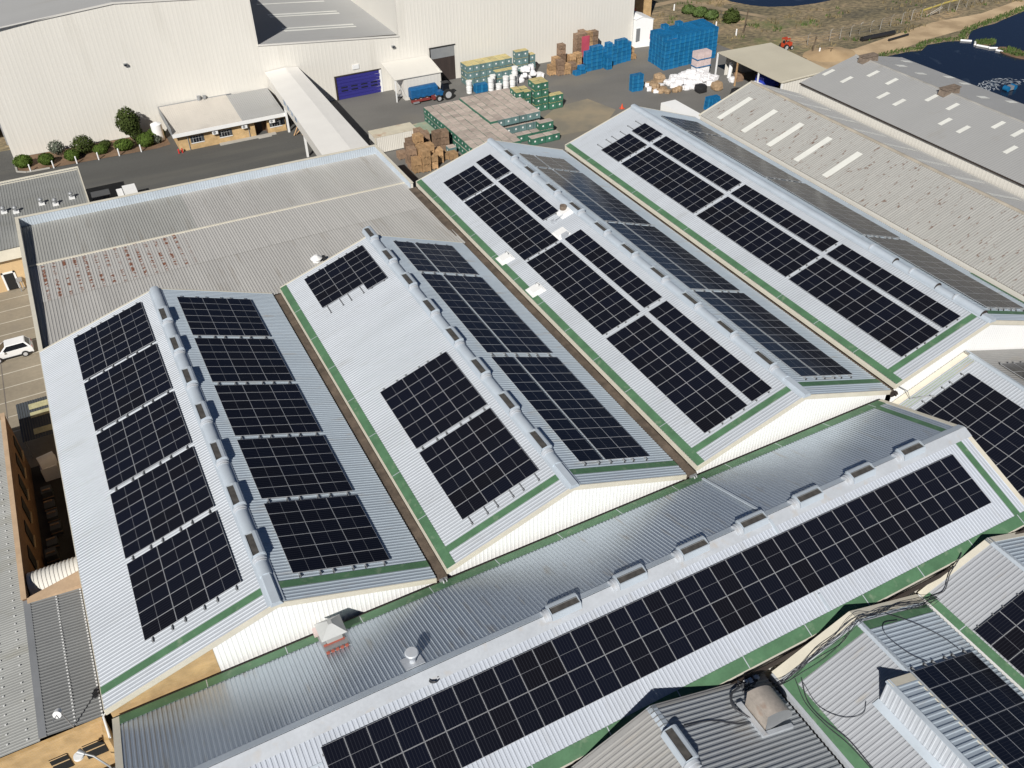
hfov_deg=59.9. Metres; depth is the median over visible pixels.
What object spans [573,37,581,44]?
timber crate
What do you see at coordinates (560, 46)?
timber crate
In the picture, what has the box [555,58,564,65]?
timber crate
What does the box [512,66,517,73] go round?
white tub
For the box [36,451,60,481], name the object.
tarp covered bin
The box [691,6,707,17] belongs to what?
wild bush
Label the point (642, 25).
white outbuilding
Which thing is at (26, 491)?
window
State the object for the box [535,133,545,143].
storage bin
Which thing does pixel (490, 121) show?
storage bin
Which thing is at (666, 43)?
plastic crate
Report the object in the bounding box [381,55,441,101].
lean to
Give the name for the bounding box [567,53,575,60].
timber crate
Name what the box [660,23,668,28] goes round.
plastic crate
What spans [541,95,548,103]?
storage bin
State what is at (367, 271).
solar array
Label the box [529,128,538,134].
storage bin
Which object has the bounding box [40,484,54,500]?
junk crate
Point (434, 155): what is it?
timber crate
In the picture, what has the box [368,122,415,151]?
shipping container
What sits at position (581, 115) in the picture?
dirt patch
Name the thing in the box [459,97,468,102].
storage bin
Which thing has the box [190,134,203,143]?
window
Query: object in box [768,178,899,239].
solar array
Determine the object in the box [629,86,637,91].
plastic crate
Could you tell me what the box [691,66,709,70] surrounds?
bale stack
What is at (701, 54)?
wrapped pallet
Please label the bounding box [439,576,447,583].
rainwater head
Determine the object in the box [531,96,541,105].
storage bin
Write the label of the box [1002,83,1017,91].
pond aerator
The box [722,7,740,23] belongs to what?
wild bush
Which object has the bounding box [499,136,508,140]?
storage bin
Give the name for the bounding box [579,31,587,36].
timber crate
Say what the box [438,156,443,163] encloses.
timber crate
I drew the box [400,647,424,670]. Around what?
conical vent
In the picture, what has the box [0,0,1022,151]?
ground
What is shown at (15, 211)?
whirly vent
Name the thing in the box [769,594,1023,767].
factory shed
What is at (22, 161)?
round bush
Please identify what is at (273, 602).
factory shed
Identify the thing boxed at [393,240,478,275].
solar array
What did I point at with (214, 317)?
solar array
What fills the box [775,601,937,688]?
cable
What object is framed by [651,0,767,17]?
dirt track
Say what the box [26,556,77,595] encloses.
vaulted canopy
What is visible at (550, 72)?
timber crate
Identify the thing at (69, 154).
round bush
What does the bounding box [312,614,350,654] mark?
roof cowl chimney
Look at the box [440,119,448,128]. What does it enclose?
storage bin
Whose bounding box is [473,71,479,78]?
storage bin
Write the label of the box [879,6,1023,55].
reeds
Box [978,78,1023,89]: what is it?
foam
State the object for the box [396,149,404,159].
timber crate
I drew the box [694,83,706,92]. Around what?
bale
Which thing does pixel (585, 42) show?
pink sheet
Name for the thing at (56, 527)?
junk crate
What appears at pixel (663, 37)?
plastic crate
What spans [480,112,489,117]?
storage bin
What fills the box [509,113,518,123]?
storage bin
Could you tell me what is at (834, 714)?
cable
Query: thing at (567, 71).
timber crate
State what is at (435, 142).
timber crate
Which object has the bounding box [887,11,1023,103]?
pond
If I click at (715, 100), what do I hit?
plastic crate
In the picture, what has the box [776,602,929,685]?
cable
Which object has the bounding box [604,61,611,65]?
plastic crate
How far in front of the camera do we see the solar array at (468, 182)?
101.04 m
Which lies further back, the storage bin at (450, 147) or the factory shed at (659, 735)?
the storage bin at (450, 147)
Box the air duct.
[736,685,793,737]
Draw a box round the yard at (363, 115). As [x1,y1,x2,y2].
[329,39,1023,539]
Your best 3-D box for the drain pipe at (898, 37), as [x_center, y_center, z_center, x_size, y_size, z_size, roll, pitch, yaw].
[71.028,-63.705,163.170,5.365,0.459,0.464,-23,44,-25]
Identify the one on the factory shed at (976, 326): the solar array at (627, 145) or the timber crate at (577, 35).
the solar array at (627, 145)
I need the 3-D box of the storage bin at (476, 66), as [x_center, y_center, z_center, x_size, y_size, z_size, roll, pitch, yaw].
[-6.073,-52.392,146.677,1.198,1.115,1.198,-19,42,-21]
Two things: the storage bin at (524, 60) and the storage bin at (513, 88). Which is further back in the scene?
the storage bin at (524, 60)
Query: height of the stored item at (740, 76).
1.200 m
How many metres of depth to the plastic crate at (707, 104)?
137.60 m
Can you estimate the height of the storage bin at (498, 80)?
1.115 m
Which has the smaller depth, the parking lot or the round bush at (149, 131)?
the parking lot
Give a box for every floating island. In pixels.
[974,38,996,45]
[997,46,1023,58]
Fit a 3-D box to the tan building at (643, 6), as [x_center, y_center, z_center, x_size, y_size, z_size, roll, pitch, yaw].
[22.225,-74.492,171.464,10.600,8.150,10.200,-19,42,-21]
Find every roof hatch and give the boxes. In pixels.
[495,251,514,265]
[526,282,545,297]
[551,227,570,239]
[557,204,572,218]
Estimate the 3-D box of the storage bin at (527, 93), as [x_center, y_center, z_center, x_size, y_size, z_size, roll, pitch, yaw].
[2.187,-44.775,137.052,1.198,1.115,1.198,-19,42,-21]
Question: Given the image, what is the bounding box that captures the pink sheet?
[581,35,589,63]
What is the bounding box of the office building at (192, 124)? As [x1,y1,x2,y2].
[158,88,286,151]
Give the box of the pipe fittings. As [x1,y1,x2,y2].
[737,674,760,692]
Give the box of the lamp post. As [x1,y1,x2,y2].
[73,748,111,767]
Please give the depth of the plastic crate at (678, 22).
153.98 m
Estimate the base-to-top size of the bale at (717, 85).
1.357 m
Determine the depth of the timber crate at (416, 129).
126.57 m
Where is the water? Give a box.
[729,0,828,6]
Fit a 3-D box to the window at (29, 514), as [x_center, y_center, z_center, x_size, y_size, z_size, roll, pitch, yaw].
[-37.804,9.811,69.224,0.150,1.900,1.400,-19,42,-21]
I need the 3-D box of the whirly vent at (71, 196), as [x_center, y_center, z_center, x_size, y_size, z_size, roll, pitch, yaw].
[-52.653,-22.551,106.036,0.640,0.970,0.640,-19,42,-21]
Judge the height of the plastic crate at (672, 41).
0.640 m
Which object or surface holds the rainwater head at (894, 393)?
attached to the factory shed at (976, 326)
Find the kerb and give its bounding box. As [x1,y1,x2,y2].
[14,165,49,172]
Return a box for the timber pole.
[742,9,749,32]
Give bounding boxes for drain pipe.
[860,30,895,41]
[888,33,908,40]
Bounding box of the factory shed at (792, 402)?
[409,138,890,477]
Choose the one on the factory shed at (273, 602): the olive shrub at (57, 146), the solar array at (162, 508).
the solar array at (162, 508)
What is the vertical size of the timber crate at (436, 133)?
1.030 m
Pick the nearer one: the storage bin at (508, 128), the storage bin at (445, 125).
the storage bin at (445, 125)
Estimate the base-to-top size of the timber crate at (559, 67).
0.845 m
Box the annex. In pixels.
[0,166,88,292]
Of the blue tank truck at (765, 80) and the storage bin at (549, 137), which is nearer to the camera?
the storage bin at (549, 137)
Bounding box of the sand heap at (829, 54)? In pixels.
[803,47,855,61]
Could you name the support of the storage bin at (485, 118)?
on the yard at (363, 115)
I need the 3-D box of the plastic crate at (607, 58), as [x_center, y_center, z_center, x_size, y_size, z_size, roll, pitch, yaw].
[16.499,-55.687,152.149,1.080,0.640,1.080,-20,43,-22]
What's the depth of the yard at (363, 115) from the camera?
142.82 m
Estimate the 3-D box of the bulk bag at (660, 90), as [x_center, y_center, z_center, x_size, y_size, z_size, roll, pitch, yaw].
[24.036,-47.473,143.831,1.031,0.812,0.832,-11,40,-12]
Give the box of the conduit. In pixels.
[899,386,935,398]
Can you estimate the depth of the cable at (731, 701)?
51.95 m
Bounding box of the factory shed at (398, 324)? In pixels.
[274,226,686,580]
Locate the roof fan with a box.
[196,95,205,100]
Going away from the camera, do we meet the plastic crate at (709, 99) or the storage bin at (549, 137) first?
the storage bin at (549, 137)
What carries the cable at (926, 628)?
on the factory shed at (907, 718)
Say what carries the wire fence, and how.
on the ground at (867, 12)
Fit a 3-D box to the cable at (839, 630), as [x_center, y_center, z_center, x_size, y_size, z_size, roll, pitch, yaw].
[21.948,15.493,56.297,14.608,2.502,0.681,-19,42,-21]
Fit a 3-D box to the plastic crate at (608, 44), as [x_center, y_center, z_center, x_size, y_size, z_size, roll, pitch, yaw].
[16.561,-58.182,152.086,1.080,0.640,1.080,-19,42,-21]
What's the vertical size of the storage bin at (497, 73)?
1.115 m
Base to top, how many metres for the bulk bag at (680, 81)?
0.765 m
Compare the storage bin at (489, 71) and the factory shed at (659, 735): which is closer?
the factory shed at (659, 735)
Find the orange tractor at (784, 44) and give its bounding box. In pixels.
[779,37,793,49]
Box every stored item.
[727,62,733,77]
[728,76,734,82]
[734,71,743,81]
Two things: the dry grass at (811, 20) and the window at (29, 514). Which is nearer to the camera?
the window at (29, 514)
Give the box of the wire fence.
[786,0,992,46]
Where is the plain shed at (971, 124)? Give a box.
[799,52,1023,198]
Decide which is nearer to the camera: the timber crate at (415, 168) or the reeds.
the timber crate at (415, 168)
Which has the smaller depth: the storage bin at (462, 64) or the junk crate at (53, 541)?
the junk crate at (53, 541)
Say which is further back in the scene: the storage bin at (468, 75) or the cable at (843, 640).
the storage bin at (468, 75)
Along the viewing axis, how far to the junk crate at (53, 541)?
70.32 m
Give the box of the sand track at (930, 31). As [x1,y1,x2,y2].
[811,0,1023,68]
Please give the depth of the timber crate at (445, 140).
126.71 m
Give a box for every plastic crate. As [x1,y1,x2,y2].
[473,83,481,89]
[474,88,481,93]
[480,82,487,88]
[572,69,580,75]
[577,64,585,70]
[583,50,591,55]
[583,55,591,59]
[583,59,591,63]
[589,45,597,50]
[596,44,602,49]
[604,41,612,46]
[604,56,612,61]
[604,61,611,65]
[604,65,611,69]
[614,38,622,44]
[620,37,627,43]
[629,78,637,83]
[629,82,637,87]
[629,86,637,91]
[630,73,638,79]
[636,72,643,78]
[659,35,667,40]
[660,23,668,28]
[660,61,668,66]
[660,65,667,70]
[661,53,669,58]
[661,58,669,62]
[662,41,670,46]
[662,46,670,50]
[662,50,669,54]
[668,39,675,45]
[675,20,682,25]
[704,101,711,106]
[705,95,714,102]
[710,25,718,31]
[712,98,720,103]
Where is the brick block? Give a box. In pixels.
[0,413,114,767]
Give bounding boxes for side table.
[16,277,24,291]
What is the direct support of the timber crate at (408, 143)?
on the timber crate
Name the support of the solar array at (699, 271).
on the factory shed at (792, 402)
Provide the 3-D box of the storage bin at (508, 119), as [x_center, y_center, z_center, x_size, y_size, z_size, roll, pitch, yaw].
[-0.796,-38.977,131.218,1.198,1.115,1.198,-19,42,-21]
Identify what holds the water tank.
on the planting bed
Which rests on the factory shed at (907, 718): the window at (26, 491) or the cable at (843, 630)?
the cable at (843, 630)
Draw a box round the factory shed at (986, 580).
[918,532,1023,693]
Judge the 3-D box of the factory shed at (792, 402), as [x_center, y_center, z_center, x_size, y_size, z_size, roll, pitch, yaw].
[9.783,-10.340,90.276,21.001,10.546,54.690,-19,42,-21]
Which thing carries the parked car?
on the parking lot
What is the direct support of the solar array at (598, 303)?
on the factory shed at (792, 402)
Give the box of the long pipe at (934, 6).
[920,0,957,10]
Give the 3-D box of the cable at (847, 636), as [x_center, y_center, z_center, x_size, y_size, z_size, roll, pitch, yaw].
[22.061,15.639,56.146,14.608,2.503,0.573,-19,42,-21]
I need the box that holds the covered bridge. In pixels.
[265,67,368,156]
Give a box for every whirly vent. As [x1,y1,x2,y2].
[0,206,6,213]
[12,206,19,213]
[38,197,44,205]
[52,198,58,205]
[68,192,74,199]
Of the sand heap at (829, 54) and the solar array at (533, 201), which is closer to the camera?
the solar array at (533, 201)
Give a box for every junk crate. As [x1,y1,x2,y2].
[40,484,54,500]
[43,499,56,511]
[44,546,59,564]
[46,508,59,522]
[46,535,59,548]
[49,520,63,535]
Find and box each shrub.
[46,140,64,155]
[69,135,95,154]
[100,139,111,146]
[153,135,161,143]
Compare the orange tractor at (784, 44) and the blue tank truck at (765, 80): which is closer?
the blue tank truck at (765, 80)
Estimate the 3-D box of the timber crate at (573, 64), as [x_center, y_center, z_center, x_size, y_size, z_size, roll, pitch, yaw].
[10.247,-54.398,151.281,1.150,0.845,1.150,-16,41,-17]
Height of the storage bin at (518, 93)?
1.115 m
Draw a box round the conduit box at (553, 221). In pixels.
[551,214,562,223]
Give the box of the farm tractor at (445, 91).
[431,80,452,101]
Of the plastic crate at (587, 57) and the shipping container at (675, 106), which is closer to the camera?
the shipping container at (675, 106)
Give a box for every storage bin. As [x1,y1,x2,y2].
[423,106,432,115]
[427,109,435,117]
[430,111,438,120]
[433,114,442,123]
[436,117,445,126]
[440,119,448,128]
[443,122,452,128]
[446,144,456,150]
[447,125,456,136]
[450,128,459,138]
[453,131,463,142]
[457,134,466,144]
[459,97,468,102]
[460,61,468,69]
[461,137,470,147]
[464,63,472,72]
[464,71,473,79]
[464,140,474,150]
[466,102,474,106]
[467,143,477,150]
[468,128,478,131]
[469,104,478,110]
[469,135,477,139]
[471,62,479,71]
[472,138,481,142]
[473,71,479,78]
[473,77,479,83]
[473,107,482,112]
[476,110,485,115]
[478,61,486,70]
[480,69,486,76]
[480,76,486,82]
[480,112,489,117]
[483,59,492,68]
[483,115,493,120]
[486,68,492,75]
[487,118,497,124]
[490,58,498,67]
[493,69,501,78]
[495,78,502,83]
[495,116,504,125]
[495,133,504,137]
[496,57,505,66]
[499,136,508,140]
[500,68,508,76]
[501,115,511,125]
[503,56,511,64]
[503,125,511,132]
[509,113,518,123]
[509,123,519,132]
[510,86,519,93]
[510,137,520,143]
[513,49,521,58]
[513,57,521,65]
[513,89,522,98]
[514,132,524,141]
[516,111,526,122]
[517,122,525,131]
[519,48,528,57]
[521,89,530,98]
[522,56,528,63]
[522,130,531,140]
[523,110,533,120]
[524,120,533,129]
[528,52,534,60]
[528,78,537,87]
[528,135,538,144]
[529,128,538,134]
[531,81,541,90]
[531,89,541,97]
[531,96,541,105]
[531,103,541,110]
[531,108,540,118]
[531,118,538,128]
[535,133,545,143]
[536,120,546,130]
[538,79,548,89]
[541,88,548,96]
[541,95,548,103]
[542,103,547,110]
[542,132,552,142]
[543,118,553,128]
[548,93,556,102]
[548,102,555,109]
[549,130,559,140]
[553,91,562,101]
[556,100,562,108]
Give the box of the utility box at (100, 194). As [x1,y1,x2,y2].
[90,189,110,200]
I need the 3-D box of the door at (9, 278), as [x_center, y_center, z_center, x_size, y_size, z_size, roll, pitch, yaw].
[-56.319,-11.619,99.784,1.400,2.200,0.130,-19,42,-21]
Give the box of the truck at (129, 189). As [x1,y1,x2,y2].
[115,183,137,196]
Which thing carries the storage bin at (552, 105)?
on the yard at (363, 115)
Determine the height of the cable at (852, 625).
2.484 m
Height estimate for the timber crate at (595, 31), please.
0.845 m
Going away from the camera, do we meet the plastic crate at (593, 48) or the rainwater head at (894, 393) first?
the rainwater head at (894, 393)
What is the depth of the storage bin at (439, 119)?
131.45 m
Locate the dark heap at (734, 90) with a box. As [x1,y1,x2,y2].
[729,87,738,94]
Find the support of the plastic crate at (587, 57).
on the plastic crate at (586, 61)
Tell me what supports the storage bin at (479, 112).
on the yard at (363, 115)
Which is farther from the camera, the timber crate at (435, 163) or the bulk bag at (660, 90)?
the bulk bag at (660, 90)
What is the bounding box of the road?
[0,109,603,765]
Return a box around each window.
[13,435,23,460]
[15,453,26,478]
[18,474,29,500]
[21,496,32,523]
[24,520,35,547]
[27,545,38,569]
[49,753,73,767]
[82,738,108,758]
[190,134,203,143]
[218,129,232,137]
[269,119,282,127]
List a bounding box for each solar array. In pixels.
[73,302,154,380]
[84,343,171,431]
[96,391,190,490]
[110,446,213,559]
[127,510,240,641]
[177,296,269,337]
[194,337,293,383]
[214,382,320,437]
[237,435,352,501]
[264,494,389,577]
[304,245,386,312]
[321,454,991,767]
[380,352,486,448]
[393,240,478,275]
[419,408,539,524]
[420,273,551,355]
[443,165,492,200]
[464,185,558,260]
[476,154,509,179]
[491,355,649,465]
[498,173,557,219]
[519,153,579,172]
[526,242,640,335]
[538,167,650,225]
[565,229,661,307]
[597,131,646,161]
[606,222,739,292]
[606,315,747,432]
[621,147,724,212]
[627,121,662,141]
[649,300,771,401]
[653,136,741,190]
[661,115,720,136]
[688,131,801,182]
[693,291,852,379]
[696,197,819,276]
[730,184,838,251]
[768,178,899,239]
[789,257,939,356]
[826,244,960,327]
[867,236,1023,310]
[910,373,1023,497]
[910,649,1023,767]
[974,591,1023,674]
[999,361,1023,378]
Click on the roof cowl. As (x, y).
(315, 258)
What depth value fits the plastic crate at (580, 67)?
150.82 m
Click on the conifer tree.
(129, 123)
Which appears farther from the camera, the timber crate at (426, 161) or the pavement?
the pavement
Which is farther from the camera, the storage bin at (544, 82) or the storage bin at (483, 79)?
the storage bin at (483, 79)
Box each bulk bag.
[524,66,530,71]
[652,82,657,88]
[658,88,663,93]
[678,79,683,84]
[684,85,689,90]
[686,79,692,84]
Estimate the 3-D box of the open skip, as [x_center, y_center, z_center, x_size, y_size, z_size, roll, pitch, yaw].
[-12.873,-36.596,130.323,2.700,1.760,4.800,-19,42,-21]
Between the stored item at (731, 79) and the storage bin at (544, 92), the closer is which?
the storage bin at (544, 92)
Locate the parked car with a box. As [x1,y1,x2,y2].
[0,335,33,362]
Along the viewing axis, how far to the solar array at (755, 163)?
104.65 m
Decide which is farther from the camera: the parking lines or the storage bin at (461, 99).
the storage bin at (461, 99)
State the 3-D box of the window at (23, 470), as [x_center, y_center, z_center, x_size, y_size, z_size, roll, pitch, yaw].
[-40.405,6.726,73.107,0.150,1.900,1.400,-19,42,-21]
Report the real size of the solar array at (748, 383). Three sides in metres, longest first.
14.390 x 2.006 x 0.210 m
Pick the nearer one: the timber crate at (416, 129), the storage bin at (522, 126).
the timber crate at (416, 129)
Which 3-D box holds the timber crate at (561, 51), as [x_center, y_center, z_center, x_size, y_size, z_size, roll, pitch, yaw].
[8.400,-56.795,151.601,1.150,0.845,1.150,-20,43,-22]
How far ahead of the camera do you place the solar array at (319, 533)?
59.76 m
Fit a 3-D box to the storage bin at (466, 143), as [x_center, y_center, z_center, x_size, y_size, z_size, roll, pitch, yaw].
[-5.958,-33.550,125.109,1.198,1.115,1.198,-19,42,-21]
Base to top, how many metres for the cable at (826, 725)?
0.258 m
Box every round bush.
[12,154,32,167]
[37,153,54,164]
[64,149,79,160]
[92,143,108,154]
[112,138,134,150]
[136,132,153,147]
[146,128,165,135]
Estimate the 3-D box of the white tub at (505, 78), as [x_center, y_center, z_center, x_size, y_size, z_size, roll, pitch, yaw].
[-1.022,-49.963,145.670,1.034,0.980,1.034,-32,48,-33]
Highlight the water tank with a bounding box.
[150,122,164,140]
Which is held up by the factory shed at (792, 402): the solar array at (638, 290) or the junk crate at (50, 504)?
the solar array at (638, 290)
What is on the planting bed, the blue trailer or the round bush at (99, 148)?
the round bush at (99, 148)
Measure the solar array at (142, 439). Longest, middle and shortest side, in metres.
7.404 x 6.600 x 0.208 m
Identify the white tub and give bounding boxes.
[466,80,471,87]
[466,87,471,93]
[488,77,493,84]
[488,84,493,90]
[496,83,501,89]
[503,75,508,82]
[503,83,508,88]
[509,74,515,81]
[509,81,515,86]
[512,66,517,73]
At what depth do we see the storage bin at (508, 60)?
148.35 m
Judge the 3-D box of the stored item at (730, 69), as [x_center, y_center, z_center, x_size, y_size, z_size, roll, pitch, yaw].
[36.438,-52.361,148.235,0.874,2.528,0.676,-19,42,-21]
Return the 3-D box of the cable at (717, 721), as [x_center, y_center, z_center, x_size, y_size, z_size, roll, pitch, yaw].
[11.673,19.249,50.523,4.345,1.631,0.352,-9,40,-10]
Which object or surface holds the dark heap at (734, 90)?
on the yard at (363, 115)
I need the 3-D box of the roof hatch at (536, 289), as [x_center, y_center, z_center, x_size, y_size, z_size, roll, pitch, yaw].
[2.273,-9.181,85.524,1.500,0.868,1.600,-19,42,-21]
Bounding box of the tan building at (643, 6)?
[634,0,651,16]
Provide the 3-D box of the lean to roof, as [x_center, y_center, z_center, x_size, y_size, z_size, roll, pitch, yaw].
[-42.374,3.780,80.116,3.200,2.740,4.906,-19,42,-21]
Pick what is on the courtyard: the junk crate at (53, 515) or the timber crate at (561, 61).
the junk crate at (53, 515)
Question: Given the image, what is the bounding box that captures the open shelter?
[715,43,825,92]
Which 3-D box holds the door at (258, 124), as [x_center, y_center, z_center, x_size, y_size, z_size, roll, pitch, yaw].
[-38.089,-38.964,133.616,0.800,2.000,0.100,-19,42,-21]
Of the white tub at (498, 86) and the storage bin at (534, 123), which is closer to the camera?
the storage bin at (534, 123)
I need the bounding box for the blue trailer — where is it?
[408,82,437,103]
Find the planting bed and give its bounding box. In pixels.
[17,136,169,170]
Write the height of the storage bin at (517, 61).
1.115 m
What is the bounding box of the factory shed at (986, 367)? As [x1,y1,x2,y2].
[892,349,1023,498]
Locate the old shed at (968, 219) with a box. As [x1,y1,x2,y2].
[699,80,1023,301]
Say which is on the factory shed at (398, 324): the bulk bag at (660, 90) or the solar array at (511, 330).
the solar array at (511, 330)
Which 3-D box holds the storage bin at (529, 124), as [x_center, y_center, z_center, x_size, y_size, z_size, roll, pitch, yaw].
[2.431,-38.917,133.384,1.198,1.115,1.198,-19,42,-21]
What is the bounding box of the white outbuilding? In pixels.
[632,11,653,47]
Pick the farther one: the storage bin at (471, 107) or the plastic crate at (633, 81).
the plastic crate at (633, 81)
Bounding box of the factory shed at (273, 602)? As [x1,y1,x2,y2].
[39,286,436,716]
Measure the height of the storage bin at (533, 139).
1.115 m
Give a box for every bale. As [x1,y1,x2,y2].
[653,72,665,82]
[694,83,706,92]
[711,80,722,90]
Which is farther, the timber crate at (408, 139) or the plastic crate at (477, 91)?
the plastic crate at (477, 91)
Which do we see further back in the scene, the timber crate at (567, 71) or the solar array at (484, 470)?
the timber crate at (567, 71)
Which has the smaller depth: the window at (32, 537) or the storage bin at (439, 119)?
the window at (32, 537)
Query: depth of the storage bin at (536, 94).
136.91 m
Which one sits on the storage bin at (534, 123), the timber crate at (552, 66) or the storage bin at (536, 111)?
the storage bin at (536, 111)
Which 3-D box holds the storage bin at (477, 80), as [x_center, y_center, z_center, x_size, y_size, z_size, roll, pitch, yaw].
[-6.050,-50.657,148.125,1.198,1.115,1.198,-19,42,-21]
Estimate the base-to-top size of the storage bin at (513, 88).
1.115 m
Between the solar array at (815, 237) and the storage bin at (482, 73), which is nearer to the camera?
the solar array at (815, 237)
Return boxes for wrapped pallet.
[691,48,711,60]
[691,58,710,67]
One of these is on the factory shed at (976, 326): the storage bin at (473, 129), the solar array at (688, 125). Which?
the solar array at (688, 125)
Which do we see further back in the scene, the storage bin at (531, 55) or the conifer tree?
the storage bin at (531, 55)
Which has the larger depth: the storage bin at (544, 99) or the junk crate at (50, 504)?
the storage bin at (544, 99)
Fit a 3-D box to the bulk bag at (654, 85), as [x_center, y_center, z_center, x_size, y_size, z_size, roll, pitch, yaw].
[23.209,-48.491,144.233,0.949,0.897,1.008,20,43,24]
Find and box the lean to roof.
[16,396,52,457]
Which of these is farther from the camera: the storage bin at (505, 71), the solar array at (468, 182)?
the storage bin at (505, 71)
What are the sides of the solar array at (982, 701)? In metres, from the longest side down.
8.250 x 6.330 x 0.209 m
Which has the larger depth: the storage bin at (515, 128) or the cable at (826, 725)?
the storage bin at (515, 128)
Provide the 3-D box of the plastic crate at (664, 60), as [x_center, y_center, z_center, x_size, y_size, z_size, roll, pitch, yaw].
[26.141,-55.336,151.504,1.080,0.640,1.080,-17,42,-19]
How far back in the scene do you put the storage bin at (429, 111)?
133.90 m
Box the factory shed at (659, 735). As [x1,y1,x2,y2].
[571,674,843,767]
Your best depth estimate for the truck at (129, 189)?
115.50 m
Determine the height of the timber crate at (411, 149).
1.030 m
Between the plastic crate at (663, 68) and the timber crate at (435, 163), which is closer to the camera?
the timber crate at (435, 163)
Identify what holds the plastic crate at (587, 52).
on the plastic crate at (587, 57)
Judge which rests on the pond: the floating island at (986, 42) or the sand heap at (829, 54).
the floating island at (986, 42)
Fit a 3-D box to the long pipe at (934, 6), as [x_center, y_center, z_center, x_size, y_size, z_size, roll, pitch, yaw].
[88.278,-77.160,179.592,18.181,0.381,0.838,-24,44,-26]
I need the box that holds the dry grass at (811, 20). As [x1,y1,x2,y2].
[657,0,1022,48]
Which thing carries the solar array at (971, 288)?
on the factory shed at (976, 326)
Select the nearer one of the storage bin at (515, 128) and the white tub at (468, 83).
the storage bin at (515, 128)
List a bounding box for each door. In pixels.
[1,270,20,289]
[256,122,262,131]
[334,68,382,100]
[429,44,455,80]
[636,28,639,40]
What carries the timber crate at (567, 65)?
on the timber crate at (567, 71)
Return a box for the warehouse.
[0,0,634,157]
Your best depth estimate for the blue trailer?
141.74 m
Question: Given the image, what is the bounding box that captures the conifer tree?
[114,106,142,142]
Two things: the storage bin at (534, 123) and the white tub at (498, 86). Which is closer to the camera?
the storage bin at (534, 123)
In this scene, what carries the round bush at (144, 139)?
on the planting bed
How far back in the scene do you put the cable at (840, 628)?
55.30 m
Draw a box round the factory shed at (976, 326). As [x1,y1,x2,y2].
[565,104,1023,401]
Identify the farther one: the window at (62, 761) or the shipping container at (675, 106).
the shipping container at (675, 106)
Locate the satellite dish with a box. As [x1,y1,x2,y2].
[52,708,73,726]
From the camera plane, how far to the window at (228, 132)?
130.38 m
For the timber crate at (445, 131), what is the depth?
126.12 m
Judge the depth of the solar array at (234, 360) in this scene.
74.96 m
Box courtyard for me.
[31,461,75,566]
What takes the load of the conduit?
attached to the factory shed at (976, 326)
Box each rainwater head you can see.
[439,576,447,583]
[890,390,897,396]
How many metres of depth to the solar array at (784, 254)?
90.53 m
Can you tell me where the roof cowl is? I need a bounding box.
[310,254,325,262]
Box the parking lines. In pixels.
[0,294,45,431]
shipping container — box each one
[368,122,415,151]
[660,100,699,118]
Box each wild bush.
[681,3,694,14]
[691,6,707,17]
[703,9,718,19]
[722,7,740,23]
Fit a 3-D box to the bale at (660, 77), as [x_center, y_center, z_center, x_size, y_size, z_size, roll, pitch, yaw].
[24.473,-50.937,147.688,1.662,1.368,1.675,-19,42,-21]
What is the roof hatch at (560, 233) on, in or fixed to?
on the factory shed at (792, 402)
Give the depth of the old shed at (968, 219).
100.81 m
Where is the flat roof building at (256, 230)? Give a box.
[14,144,465,350]
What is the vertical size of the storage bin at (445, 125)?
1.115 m
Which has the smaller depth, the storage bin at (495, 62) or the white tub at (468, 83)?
the white tub at (468, 83)
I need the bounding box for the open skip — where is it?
[412,121,434,141]
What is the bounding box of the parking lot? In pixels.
[0,287,57,467]
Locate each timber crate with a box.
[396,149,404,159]
[404,136,412,141]
[404,141,414,149]
[406,145,416,155]
[406,153,416,163]
[411,155,421,166]
[411,164,422,173]
[412,132,423,143]
[413,127,423,133]
[415,143,425,154]
[419,129,429,139]
[419,147,430,158]
[419,155,430,165]
[422,164,430,172]
[423,141,433,151]
[429,152,437,161]
[431,129,441,139]
[431,159,437,168]
[432,136,441,146]
[434,146,442,156]
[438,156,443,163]
[439,128,448,138]
[441,137,448,144]
[441,150,448,160]
[447,149,457,160]
[547,63,555,70]
[547,69,555,75]
[551,55,560,62]
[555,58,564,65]
[556,65,563,70]
[556,70,563,75]
[557,42,565,49]
[557,48,565,54]
[557,54,565,58]
[564,62,570,69]
[564,69,570,74]
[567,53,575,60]
[568,61,576,67]
[573,32,581,39]
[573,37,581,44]
[573,43,580,49]
[573,51,581,58]
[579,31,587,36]
[585,30,592,36]
[590,29,598,36]
[591,34,597,41]
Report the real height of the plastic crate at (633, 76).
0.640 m
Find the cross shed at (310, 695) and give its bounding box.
[112,399,1023,767]
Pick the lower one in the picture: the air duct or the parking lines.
the air duct
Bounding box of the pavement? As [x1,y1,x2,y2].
[219,132,276,145]
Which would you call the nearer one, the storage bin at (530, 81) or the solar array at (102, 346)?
the solar array at (102, 346)
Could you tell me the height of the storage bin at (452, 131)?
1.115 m
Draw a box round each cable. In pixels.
[684,720,750,725]
[730,685,750,717]
[765,595,934,682]
[769,597,936,683]
[770,598,938,686]
[770,599,934,685]
[771,598,935,687]
[772,599,932,685]
[772,600,934,687]
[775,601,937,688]
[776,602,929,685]
[795,679,870,767]
[801,678,872,767]
[803,683,866,717]
[882,620,926,661]
[886,613,960,650]
[923,552,961,604]
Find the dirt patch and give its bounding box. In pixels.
[541,99,615,134]
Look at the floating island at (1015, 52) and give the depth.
156.04 m
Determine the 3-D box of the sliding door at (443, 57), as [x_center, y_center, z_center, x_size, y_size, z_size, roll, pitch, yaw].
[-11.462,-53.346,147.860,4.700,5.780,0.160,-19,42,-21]
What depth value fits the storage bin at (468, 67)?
145.95 m
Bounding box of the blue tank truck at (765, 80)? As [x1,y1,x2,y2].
[754,74,778,87]
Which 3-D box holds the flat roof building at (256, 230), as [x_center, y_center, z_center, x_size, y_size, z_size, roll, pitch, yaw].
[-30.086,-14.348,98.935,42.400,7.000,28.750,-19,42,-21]

